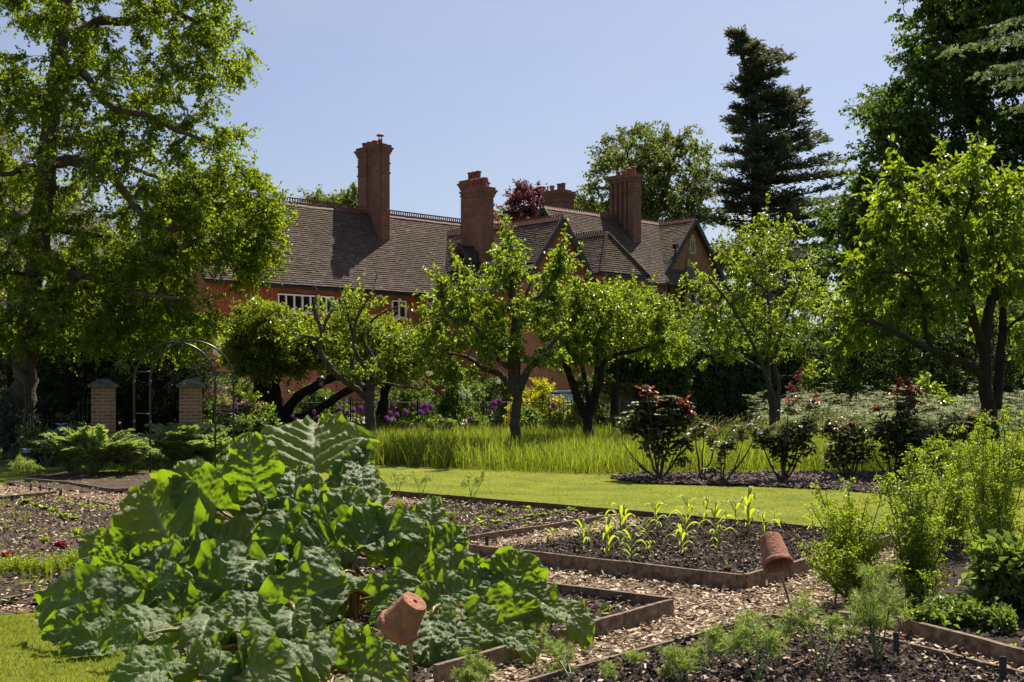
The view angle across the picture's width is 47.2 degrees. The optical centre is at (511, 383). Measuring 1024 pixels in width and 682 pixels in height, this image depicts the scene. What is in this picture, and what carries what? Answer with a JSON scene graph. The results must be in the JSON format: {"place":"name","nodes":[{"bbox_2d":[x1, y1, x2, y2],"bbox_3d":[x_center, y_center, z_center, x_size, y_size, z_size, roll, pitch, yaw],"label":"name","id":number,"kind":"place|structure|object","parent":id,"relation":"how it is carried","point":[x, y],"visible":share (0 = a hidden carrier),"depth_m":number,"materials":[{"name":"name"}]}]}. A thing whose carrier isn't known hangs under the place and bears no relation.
{"place":"outdoors","nodes":[
{"label":"outdoors","id":0,"kind":"place"},
{"bbox_2d":[0,386,44,452],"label":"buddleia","id":1,"kind":"object","parent":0,"point":[7,408],"visible":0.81,"depth_m":26.62,"materials":[{"name":"green plant"}]},
{"bbox_2d":[408,644,412,681],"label":"cane","id":2,"kind":"object","parent":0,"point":[410,663],"visible":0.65,"depth_m":5.21,"materials":[{"name":"brown wood"}]},
{"bbox_2d":[377,592,425,645],"bbox_3d":[-0.489,1.040,5.218,0.222,0.232,0.202,0,0,0],"label":"flowerpot","id":3,"kind":"object","parent":2,"relation":"on","point":[399,620],"visible":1,"depth_m":5.14,"materials":[{"name":"ceramic"}]},
{"bbox_2d":[0,391,887,466],"bbox_3d":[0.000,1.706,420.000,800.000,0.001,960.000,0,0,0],"label":"ground","id":4,"kind":"structure","parent":0,"point":[4,462],"depth_m":24.76,"materials":[{"name":"brown soil"}]},
{"bbox_2d":[11,423,62,465],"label":"shrub","id":5,"kind":"object","parent":4,"relation":"on","point":[32,455],"visible":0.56,"depth_m":24.43,"materials":[{"name":"green plant"}]},
{"bbox_2d":[0,317,89,434],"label":"yew tree","id":6,"kind":"object","parent":4,"relation":"on","point":[6,370],"visible":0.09,"depth_m":33.04,"materials":[{"name":"green plant"}]},
{"bbox_2d":[0,111,139,385],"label":"olive tree","id":7,"kind":"object","parent":4,"relation":"on","point":[16,151],"visible":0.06,"depth_m":41.87,"materials":[{"name":"green plant"}]},
{"bbox_2d":[0,157,139,362],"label":"lime tree","id":8,"kind":"object","parent":4,"relation":"on","point":[91,217],"visible":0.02,"depth_m":60.94,"materials":[{"name":"green plant"}]},
{"bbox_2d":[88,379,118,436],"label":"brick pillar","id":9,"kind":"structure","parent":4,"relation":"on","point":[103,402],"depth_m":25.48,"materials":[{"name":"brick"}]},
{"bbox_2d":[2,284,225,445],"bbox_3d":[-10.272,-0.337,30.314,5.437,4.918,4.091,0,0,0],"label":"yew tree","id":10,"kind":"object","parent":4,"relation":"on","point":[65,397],"visible":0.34,"depth_m":29.52,"materials":[{"name":"green plant"}]},
{"bbox_2d":[0,0,297,458],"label":"broadleaf tree","id":11,"kind":"object","parent":4,"relation":"on","point":[115,278],"visible":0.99,"depth_m":26.22,"materials":[{"name":"green plant"}]},
{"bbox_2d":[176,379,204,457],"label":"brick pillar","id":12,"kind":"structure","parent":4,"relation":"on","point":[190,400],"depth_m":25.47,"materials":[{"name":"brick"}]},
{"bbox_2d":[181,423,236,463],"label":"cardoon plant","id":13,"kind":"object","parent":4,"relation":"on","point":[207,450],"visible":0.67,"depth_m":24.14,"materials":[{"name":"green plant"}]},
{"bbox_2d":[205,386,273,437],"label":"shrub","id":14,"kind":"object","parent":4,"relation":"on","point":[261,409],"visible":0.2,"depth_m":30.24,"materials":[{"name":"green plant"}]},
{"bbox_2d":[202,373,282,425],"bbox_3d":[-8.411,0.773,35.958,3.269,2.316,2.575,0,0,0],"label":"laurel","id":15,"kind":"object","parent":4,"relation":"on","point":[209,402],"visible":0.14,"depth_m":35.64,"materials":[{"name":"green plant"}]},
{"bbox_2d":[230,405,284,443],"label":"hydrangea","id":16,"kind":"object","parent":4,"relation":"on","point":[245,425],"visible":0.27,"depth_m":29.07,"materials":[{"name":"green plant"}]},
{"bbox_2d":[216,292,365,425],"bbox_3d":[-6.621,-0.380,33.038,3.831,4.373,3.807,0,0,-37],"label":"evergreen tree","id":17,"kind":"object","parent":4,"relation":"on","point":[252,348],"visible":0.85,"depth_m":32.11,"materials":[{"name":"green plant"}]},
{"bbox_2d":[288,382,364,422],"bbox_3d":[-6.483,0.972,38.955,3.206,2.108,2.759,0,0,-30],"label":"laurel","id":18,"kind":"object","parent":4,"relation":"on","point":[316,395],"visible":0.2,"depth_m":38.69,"materials":[{"name":"green plant"}]},
{"bbox_2d":[297,181,357,208],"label":"distant tree","id":19,"kind":"object","parent":4,"relation":"on","point":[344,197],"visible":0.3,"depth_m":113.26,"materials":[{"name":"green plant"}]},
{"bbox_2d":[274,273,426,436],"bbox_3d":[-3.729,-0.420,27.537,3.589,4.364,2.151,0,0,0],"label":"fruit tree","id":20,"kind":"object","parent":4,"relation":"on","point":[364,391],"visible":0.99,"depth_m":27.29,"materials":[{"name":"green plant"}]},
{"bbox_2d":[59,433,685,469],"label":"border plants","id":21,"kind":"object","parent":4,"relation":"on","point":[160,460],"visible":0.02,"depth_m":23.74,"materials":[{"name":"green plant"}]},
{"bbox_2d":[308,307,439,422],"bbox_3d":[-4.055,-0.248,33.566,4.106,3.949,3.743,0,0,0],"label":"evergreen tree","id":22,"kind":"object","parent":4,"relation":"on","point":[400,370],"visible":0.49,"depth_m":32.80,"materials":[{"name":"green plant"}]},
{"bbox_2d":[375,378,435,429],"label":"laurel","id":23,"kind":"object","parent":4,"relation":"on","point":[399,394],"visible":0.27,"depth_m":40.68,"materials":[{"name":"green plant"}]},
{"bbox_2d":[143,133,729,415],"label":"house","id":24,"kind":"structure","parent":4,"relation":"on","point":[371,237],"depth_m":65.14,"materials":[{"name":"tile"}]},
{"bbox_2d":[277,293,335,314],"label":"window","id":25,"kind":"structure","parent":24,"relation":"in","point":[294,301],"depth_m":59.64,"materials":[{"name":"white paint"}]},
{"bbox_2d":[282,396,595,430],"bbox_3d":[-2.083,1.045,35.215,9.533,1.310,0.177,0,0,-10],"label":"iron railing","id":26,"kind":"object","parent":4,"relation":"on","point":[417,402],"visible":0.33,"depth_m":35.41,"materials":[{"name":"black metal"}]},
{"bbox_2d":[406,360,500,430],"bbox_3d":[-1.684,0.495,33.570,2.765,2.422,2.134,0,0,0],"label":"viburnum","id":27,"kind":"object","parent":4,"relation":"on","point":[446,402],"visible":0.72,"depth_m":33.40,"materials":[{"name":"green plant"}]},
{"bbox_2d":[398,206,584,441],"bbox_3d":[-0.419,-1.103,26.834,4.296,5.654,3.385,0,0,0],"label":"fruit tree","id":28,"kind":"object","parent":4,"relation":"on","point":[462,306],"visible":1,"depth_m":26.61,"materials":[{"name":"green plant"}]},
{"bbox_2d":[455,368,529,432],"bbox_3d":[-0.637,0.720,40.038,2.579,2.515,2.534,0,0,-23],"label":"laurel","id":29,"kind":"object","parent":4,"relation":"on","point":[492,385],"visible":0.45,"depth_m":39.65,"materials":[{"name":"green plant"}]},
{"bbox_2d":[494,178,549,221],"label":"copper beech","id":30,"kind":"object","parent":4,"relation":"on","point":[518,194],"visible":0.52,"depth_m":103.02,"materials":[{"name":"red plant"}]},
{"bbox_2d":[503,377,572,427],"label":"golden shrub","id":31,"kind":"object","parent":4,"relation":"on","point":[539,395],"visible":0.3,"depth_m":37.04,"materials":[{"name":"yellow plant"}]},
{"bbox_2d":[528,269,699,435],"bbox_3d":[2.540,-0.598,29.008,4.354,4.663,3.580,0,0,0],"label":"fruit tree","id":32,"kind":"object","parent":4,"relation":"on","point":[642,332],"visible":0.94,"depth_m":28.34,"materials":[{"name":"green plant"}]},
{"bbox_2d":[571,274,689,424],"bbox_3d":[3.235,-0.712,34.923,4.123,4.906,3.695,0,0,0],"label":"evergreen tree","id":33,"kind":"object","parent":4,"relation":"on","point":[614,399],"visible":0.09,"depth_m":34.88,"materials":[{"name":"green plant"}]},
{"bbox_2d":[619,383,642,418],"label":"stone pier","id":34,"kind":"structure","parent":4,"relation":"on","point":[624,401],"depth_m":37.30,"materials":[{"name":"grey stone"}]},
{"bbox_2d":[593,355,666,404],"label":"ivy wall","id":35,"kind":"structure","parent":34,"relation":"attached to","point":[626,372],"depth_m":37.36,"materials":[{"name":"green plant"}]},
{"bbox_2d":[574,120,735,232],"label":"lime tree","id":36,"kind":"object","parent":4,"relation":"on","point":[656,180],"visible":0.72,"depth_m":103.28,"materials":[{"name":"green plant"}]},
{"bbox_2d":[630,334,699,430],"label":"ivy wall","id":37,"kind":"structure","parent":4,"relation":"on","point":[678,383],"depth_m":37.23,"materials":[{"name":"green plant"}]},
{"bbox_2d":[358,417,1023,476],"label":"meadow grass","id":38,"kind":"structure","parent":4,"relation":"on","point":[560,450],"depth_m":23.63,"materials":[{"name":"green plant"}]},
{"bbox_2d":[683,333,806,430],"bbox_3d":[7.157,0.053,39.205,5.348,3.543,2.956,0,0,0],"label":"hedge","id":39,"kind":"object","parent":4,"relation":"on","point":[722,388],"visible":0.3,"depth_m":38.22,"materials":[{"name":"green plant"}]},
{"bbox_2d":[673,301,816,378],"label":"dark tree","id":40,"kind":"object","parent":4,"relation":"on","point":[738,328],"visible":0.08,"depth_m":48.99,"materials":[{"name":"green plant"}]},
{"bbox_2d":[668,190,840,432],"bbox_3d":[6.266,-1.522,29.945,4.130,6.466,3.717,0,0,20],"label":"fruit tree","id":41,"kind":"object","parent":4,"relation":"on","point":[739,299],"visible":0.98,"depth_m":29.68,"materials":[{"name":"green plant"}]},
{"bbox_2d":[709,223,816,365],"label":"distant tree","id":42,"kind":"object","parent":4,"relation":"on","point":[795,256],"visible":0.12,"depth_m":86.36,"materials":[{"name":"green plant"}]},
{"bbox_2d":[681,24,857,289],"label":"cedar tree","id":43,"kind":"object","parent":4,"relation":"on","point":[765,160],"visible":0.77,"depth_m":98.84,"materials":[{"name":"green plant"}]},
{"bbox_2d":[774,205,891,373],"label":"distant tree","id":44,"kind":"object","parent":4,"relation":"on","point":[825,256],"visible":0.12,"depth_m":93.60,"materials":[{"name":"green plant"}]},
{"bbox_2d":[742,381,1023,442],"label":"cow parsley","id":45,"kind":"object","parent":4,"relation":"on","point":[962,412],"visible":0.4,"depth_m":29.04,"materials":[{"name":"green plant"}]},
{"bbox_2d":[789,292,1023,418],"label":"yew tree","id":46,"kind":"object","parent":4,"relation":"on","point":[895,360],"visible":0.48,"depth_m":37.22,"materials":[{"name":"green plant"}]},
{"bbox_2d":[796,320,1023,419],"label":"dark tree","id":47,"kind":"object","parent":4,"relation":"on","point":[891,383],"visible":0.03,"depth_m":45.09,"materials":[{"name":"green plant"}]},
{"bbox_2d":[799,0,1023,367],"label":"lime tree","id":48,"kind":"object","parent":4,"relation":"on","point":[950,89],"visible":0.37,"depth_m":50.41,"materials":[{"name":"green plant"}]},
{"bbox_2d":[808,117,1023,441],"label":"fruit tree","id":49,"kind":"object","parent":4,"relation":"on","point":[909,295],"visible":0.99,"depth_m":23.15,"materials":[{"name":"green plant"}]},
{"bbox_2d":[881,372,967,437],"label":"elder bush","id":50,"kind":"object","parent":4,"relation":"on","point":[945,400],"visible":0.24,"depth_m":28.78,"materials":[{"name":"green plant"}]},
{"bbox_2d":[935,14,1023,114],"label":"deodar tree","id":51,"kind":"object","parent":4,"relation":"on","point":[1014,80],"visible":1,"depth_m":35.78,"materials":[{"name":"green plant"}]},
{"bbox_2d":[0,483,1023,681],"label":"woodchip path","id":52,"kind":"structure","parent":0,"point":[524,667],"depth_m":9.09,"materials":[{"name":"beige wood"}]},
{"bbox_2d":[0,495,118,605],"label":"soil bed","id":53,"kind":"object","parent":52,"relation":"on","point":[15,574],"visible":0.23,"depth_m":12.88,"materials":[{"name":"brown soil"}]},
{"bbox_2d":[0,491,120,606],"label":"woodchips","id":54,"kind":"object","parent":53,"relation":"on","point":[55,533],"visible":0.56,"depth_m":13.52,"materials":[{"name":"brown wood"}]},
{"bbox_2d":[230,564,648,681],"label":"soil bed","id":55,"kind":"object","parent":52,"relation":"on","point":[426,675],"visible":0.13,"depth_m":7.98,"materials":[{"name":"brown soil"}]},
{"bbox_2d":[33,469,213,657],"bbox_3d":[-2.537,1.170,7.966,1.265,1.089,1.649,0,0,0],"label":"rhubarb plant","id":56,"kind":"object","parent":55,"relation":"on","point":[144,549],"visible":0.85,"depth_m":7.88,"materials":[{"name":"green plant"}]},
{"bbox_2d":[98,562,407,681],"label":"rhubarb plant","id":57,"kind":"object","parent":55,"relation":"on","point":[274,621],"visible":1,"depth_m":6.83,"materials":[{"name":"green plant"}]},
{"bbox_2d":[169,411,392,527],"bbox_3d":[-1.743,0.967,9.188,1.594,1.477,1.293,0,0,0],"label":"rhubarb plant","id":58,"kind":"object","parent":55,"relation":"on","point":[255,473],"visible":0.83,"depth_m":9.03,"materials":[{"name":"green plant"}]},
{"bbox_2d":[187,484,431,622],"bbox_3d":[-1.450,1.226,8.258,1.770,0.971,1.404,0,0,0],"label":"rhubarb plant","id":59,"kind":"object","parent":55,"relation":"on","point":[298,527],"visible":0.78,"depth_m":8.18,"materials":[{"name":"green plant"}]},
{"bbox_2d":[369,495,594,666],"bbox_3d":[-0.172,1.269,7.709,1.396,0.888,2.049,0,0,0],"label":"rhubarb plant","id":60,"kind":"object","parent":55,"relation":"on","point":[507,596],"visible":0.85,"depth_m":7.53,"materials":[{"name":"green plant"}]},
{"bbox_2d":[349,499,595,554],"bbox_3d":[-1.359,1.657,13.939,4.960,0.081,5.200,0,0,0],"label":"soil bed","id":61,"kind":"object","parent":52,"relation":"on","point":[471,531],"visible":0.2,"depth_m":14.31,"materials":[{"name":"brown soil"}]},
{"bbox_2d":[500,514,886,573],"bbox_3d":[1.944,1.643,11.942,4.585,0.113,4.760,0,0,0],"label":"soil bed","id":62,"kind":"object","parent":52,"relation":"on","point":[699,540],"visible":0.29,"depth_m":11.73,"materials":[{"name":"brown soil"}]},
{"bbox_2d":[527,610,1023,681],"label":"soil bed","id":63,"kind":"object","parent":52,"relation":"on","point":[883,667],"visible":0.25,"depth_m":6.85,"materials":[{"name":"brown soil"}]},
{"bbox_2d":[450,644,498,681],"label":"fennel plant","id":64,"kind":"object","parent":63,"relation":"on","point":[481,669],"visible":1,"depth_m":6.15,"materials":[{"name":"green plant"}]},
{"bbox_2d":[530,622,583,680],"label":"fennel plant","id":65,"kind":"object","parent":63,"relation":"on","point":[558,651],"visible":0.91,"depth_m":6.73,"materials":[{"name":"green plant"}]},
{"bbox_2d":[655,642,699,681],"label":"fennel plant","id":66,"kind":"object","parent":63,"relation":"on","point":[680,664],"visible":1,"depth_m":6.47,"materials":[{"name":"green plant"}]},
{"bbox_2d":[687,622,728,669],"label":"fennel plant","id":67,"kind":"object","parent":63,"relation":"on","point":[712,634],"visible":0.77,"depth_m":6.82,"materials":[{"name":"green plant"}]},
{"bbox_2d":[713,605,798,681],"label":"fennel plant","id":68,"kind":"object","parent":63,"relation":"on","point":[771,642],"visible":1,"depth_m":6.62,"materials":[{"name":"green plant"}]},
{"bbox_2d":[544,619,1019,681],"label":"woodchips","id":69,"kind":"object","parent":63,"relation":"on","point":[753,669],"visible":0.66,"depth_m":6.73,"materials":[{"name":"brown wood"}]},
{"bbox_2d":[775,559,795,622],"bbox_3d":[1.844,1.386,7.910,0.218,0.634,0.018,0,0,-12],"label":"cane","id":70,"kind":"object","parent":63,"relation":"on","point":[784,586],"visible":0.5,"depth_m":7.90,"materials":[{"name":"brown wood"}]},
{"bbox_2d":[759,532,792,572],"bbox_3d":[1.764,1.131,7.838,0.206,0.274,0.266,0,0,0],"label":"flowerpot","id":71,"kind":"object","parent":70,"relation":"on","point":[772,546],"visible":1,"depth_m":7.82,"materials":[{"name":"ceramic"}]},
{"bbox_2d":[775,587,871,678],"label":"fennel plant","id":72,"kind":"object","parent":63,"relation":"on","point":[832,620],"visible":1,"depth_m":6.77,"materials":[{"name":"green plant"}]},
{"bbox_2d":[840,553,914,667],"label":"fennel plant","id":73,"kind":"object","parent":63,"relation":"on","point":[878,616],"visible":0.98,"depth_m":6.94,"materials":[{"name":"green plant"}]},
{"bbox_2d":[796,474,899,604],"bbox_3d":[2.487,1.208,8.914,0.993,0.997,0.662,0,0,-33],"label":"parsley plant","id":74,"kind":"object","parent":52,"relation":"on","point":[842,551],"visible":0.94,"depth_m":8.90,"materials":[{"name":"green plant"}]},
{"bbox_2d":[0,467,1023,681],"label":"lawn","id":75,"kind":"structure","parent":0,"point":[6,474],"depth_m":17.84,"materials":[{"name":"green plant"}]},
{"bbox_2d":[3,471,156,492],"bbox_3d":[-6.490,1.668,20.270,4.620,0.068,4.740,0,0,0],"label":"soil bed","id":76,"kind":"object","parent":75,"relation":"on","point":[102,480],"visible":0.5,"depth_m":20.28,"materials":[{"name":"brown soil"}]},
{"bbox_2d":[31,424,151,474],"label":"cardoon plant","id":77,"kind":"object","parent":76,"relation":"on","point":[89,448],"visible":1,"depth_m":21.14,"materials":[{"name":"green plant"}]},
{"bbox_2d":[108,435,159,472],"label":"cardoon plant","id":78,"kind":"object","parent":76,"relation":"on","point":[134,458],"visible":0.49,"depth_m":21.85,"materials":[{"name":"green plant"}]},
{"bbox_2d":[135,421,209,462],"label":"cardoon plant","id":79,"kind":"object","parent":75,"relation":"on","point":[171,445],"visible":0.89,"depth_m":23.71,"materials":[{"name":"green plant"}]},
{"bbox_2d":[133,340,234,472],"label":"garden arch","id":80,"kind":"structure","parent":75,"relation":"on","point":[209,361],"depth_m":22.19,"materials":[{"name":"metal"}]},
{"bbox_2d":[355,557,673,681],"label":"bed edging","id":81,"kind":"object","parent":75,"relation":"on","point":[656,607],"visible":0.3,"depth_m":8.05,"materials":[{"name":"brown wood"}]},
{"bbox_2d":[469,515,604,543],"bbox_3d":[0.084,1.679,13.068,0.044,0.142,3.312,0,0,39],"label":"bed edging","id":82,"kind":"object","parent":75,"relation":"on","point":[509,533],"visible":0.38,"depth_m":13.18,"materials":[{"name":"brown wood"}]},
{"bbox_2d":[326,485,979,544],"bbox_3d":[0.902,1.669,15.262,12.421,0.162,0.198,0,0,40],"label":"bed edging","id":83,"kind":"object","parent":75,"relation":"on","point":[581,509],"visible":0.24,"depth_m":15.61,"materials":[{"name":"brown wood"}]},
{"bbox_2d":[468,531,908,592],"bbox_3d":[1.914,1.644,11.892,2.933,0.212,3.823,0,0,38],"label":"bed edging","id":84,"kind":"object","parent":75,"relation":"on","point":[738,580],"visible":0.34,"depth_m":10.13,"materials":[{"name":"brown wood"}]},
{"bbox_2d":[518,613,1023,681],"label":"bed edging","id":85,"kind":"object","parent":75,"relation":"on","point":[653,647],"visible":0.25,"depth_m":7.08,"materials":[{"name":"brown wood"}]},
{"bbox_2d":[610,469,989,494],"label":"bark mulch","id":86,"kind":"object","parent":75,"relation":"on","point":[766,477],"visible":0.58,"depth_m":20.37,"materials":[{"name":"brown wood"}]},
{"bbox_2d":[613,384,699,476],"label":"rose bush","id":87,"kind":"object","parent":86,"relation":"on","point":[659,420],"visible":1,"depth_m":20.78,"materials":[{"name":"green plant"}]},
{"bbox_2d":[686,417,720,475],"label":"rose bush","id":88,"kind":"object","parent":86,"relation":"on","point":[694,431],"visible":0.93,"depth_m":21.01,"materials":[{"name":"green plant"}]},
{"bbox_2d":[702,414,764,481],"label":"rose bush","id":89,"kind":"object","parent":86,"relation":"on","point":[727,444],"visible":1,"depth_m":19.94,"materials":[{"name":"green plant"}]},
{"bbox_2d":[749,389,823,481],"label":"rose bush","id":90,"kind":"object","parent":86,"relation":"on","point":[783,447],"visible":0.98,"depth_m":20.10,"materials":[{"name":"green plant"}]},
{"bbox_2d":[816,412,875,478],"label":"rose bush","id":91,"kind":"object","parent":86,"relation":"on","point":[842,449],"visible":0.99,"depth_m":20.45,"materials":[{"name":"green plant"}]},
{"bbox_2d":[864,376,943,479],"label":"rose bush","id":92,"kind":"object","parent":86,"relation":"on","point":[893,433],"visible":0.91,"depth_m":20.44,"materials":[{"name":"green plant"}]},
{"bbox_2d":[929,409,1005,476],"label":"rose bush","id":93,"kind":"object","parent":86,"relation":"on","point":[969,419],"visible":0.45,"depth_m":20.25,"materials":[{"name":"green plant"}]},
{"bbox_2d":[869,545,1023,647],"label":"soil bed","id":94,"kind":"object","parent":75,"relation":"on","point":[957,591],"visible":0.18,"depth_m":9.35,"materials":[{"name":"brown soil"}]},
{"bbox_2d":[873,437,960,604],"bbox_3d":[3.050,1.061,8.926,0.660,1.288,1.058,0,0,23],"label":"parsley plant","id":95,"kind":"object","parent":94,"relation":"on","point":[918,569],"visible":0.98,"depth_m":8.87,"materials":[{"name":"green plant"}]},
{"bbox_2d":[903,602,959,628],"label":"seedling","id":96,"kind":"object","parent":94,"relation":"on","point":[927,614],"visible":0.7,"depth_m":7.78,"materials":[{"name":"green plant"}]},
{"bbox_2d":[930,591,982,628],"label":"seedling","id":97,"kind":"object","parent":94,"relation":"on","point":[960,612],"visible":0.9,"depth_m":7.97,"materials":[{"name":"green plant"}]},
{"bbox_2d":[902,424,1014,546],"bbox_3d":[4.272,1.042,11.528,1.345,1.328,0.902,0,0,-32],"label":"parsley plant","id":98,"kind":"object","parent":94,"relation":"on","point":[949,517],"visible":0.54,"depth_m":11.54,"materials":[{"name":"green plant"}]},
{"bbox_2d":[954,405,1023,560],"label":"parsley plant","id":99,"kind":"object","parent":94,"relation":"on","point":[997,518],"visible":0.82,"depth_m":9.60,"materials":[{"name":"green plant"}]},
{"bbox_2d":[958,528,1023,612],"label":"potato plant","id":100,"kind":"object","parent":94,"relation":"on","point":[996,568],"visible":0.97,"depth_m":8.25,"materials":[{"name":"green plant"}]},
{"bbox_2d":[968,596,1018,634],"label":"seedling","id":101,"kind":"object","parent":94,"relation":"on","point":[1001,616],"visible":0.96,"depth_m":7.82,"materials":[{"name":"green plant"}]},
{"bbox_2d":[893,615,1023,669],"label":"bed edging","id":102,"kind":"object","parent":75,"relation":"on","point":[987,648],"visible":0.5,"depth_m":7.37,"materials":[{"name":"brown wood"}]},
{"bbox_2d":[0,0,1023,379],"label":"sky","id":103,"kind":"structure","parent":0,"point":[504,90],"materials":[{"name":"blue"}]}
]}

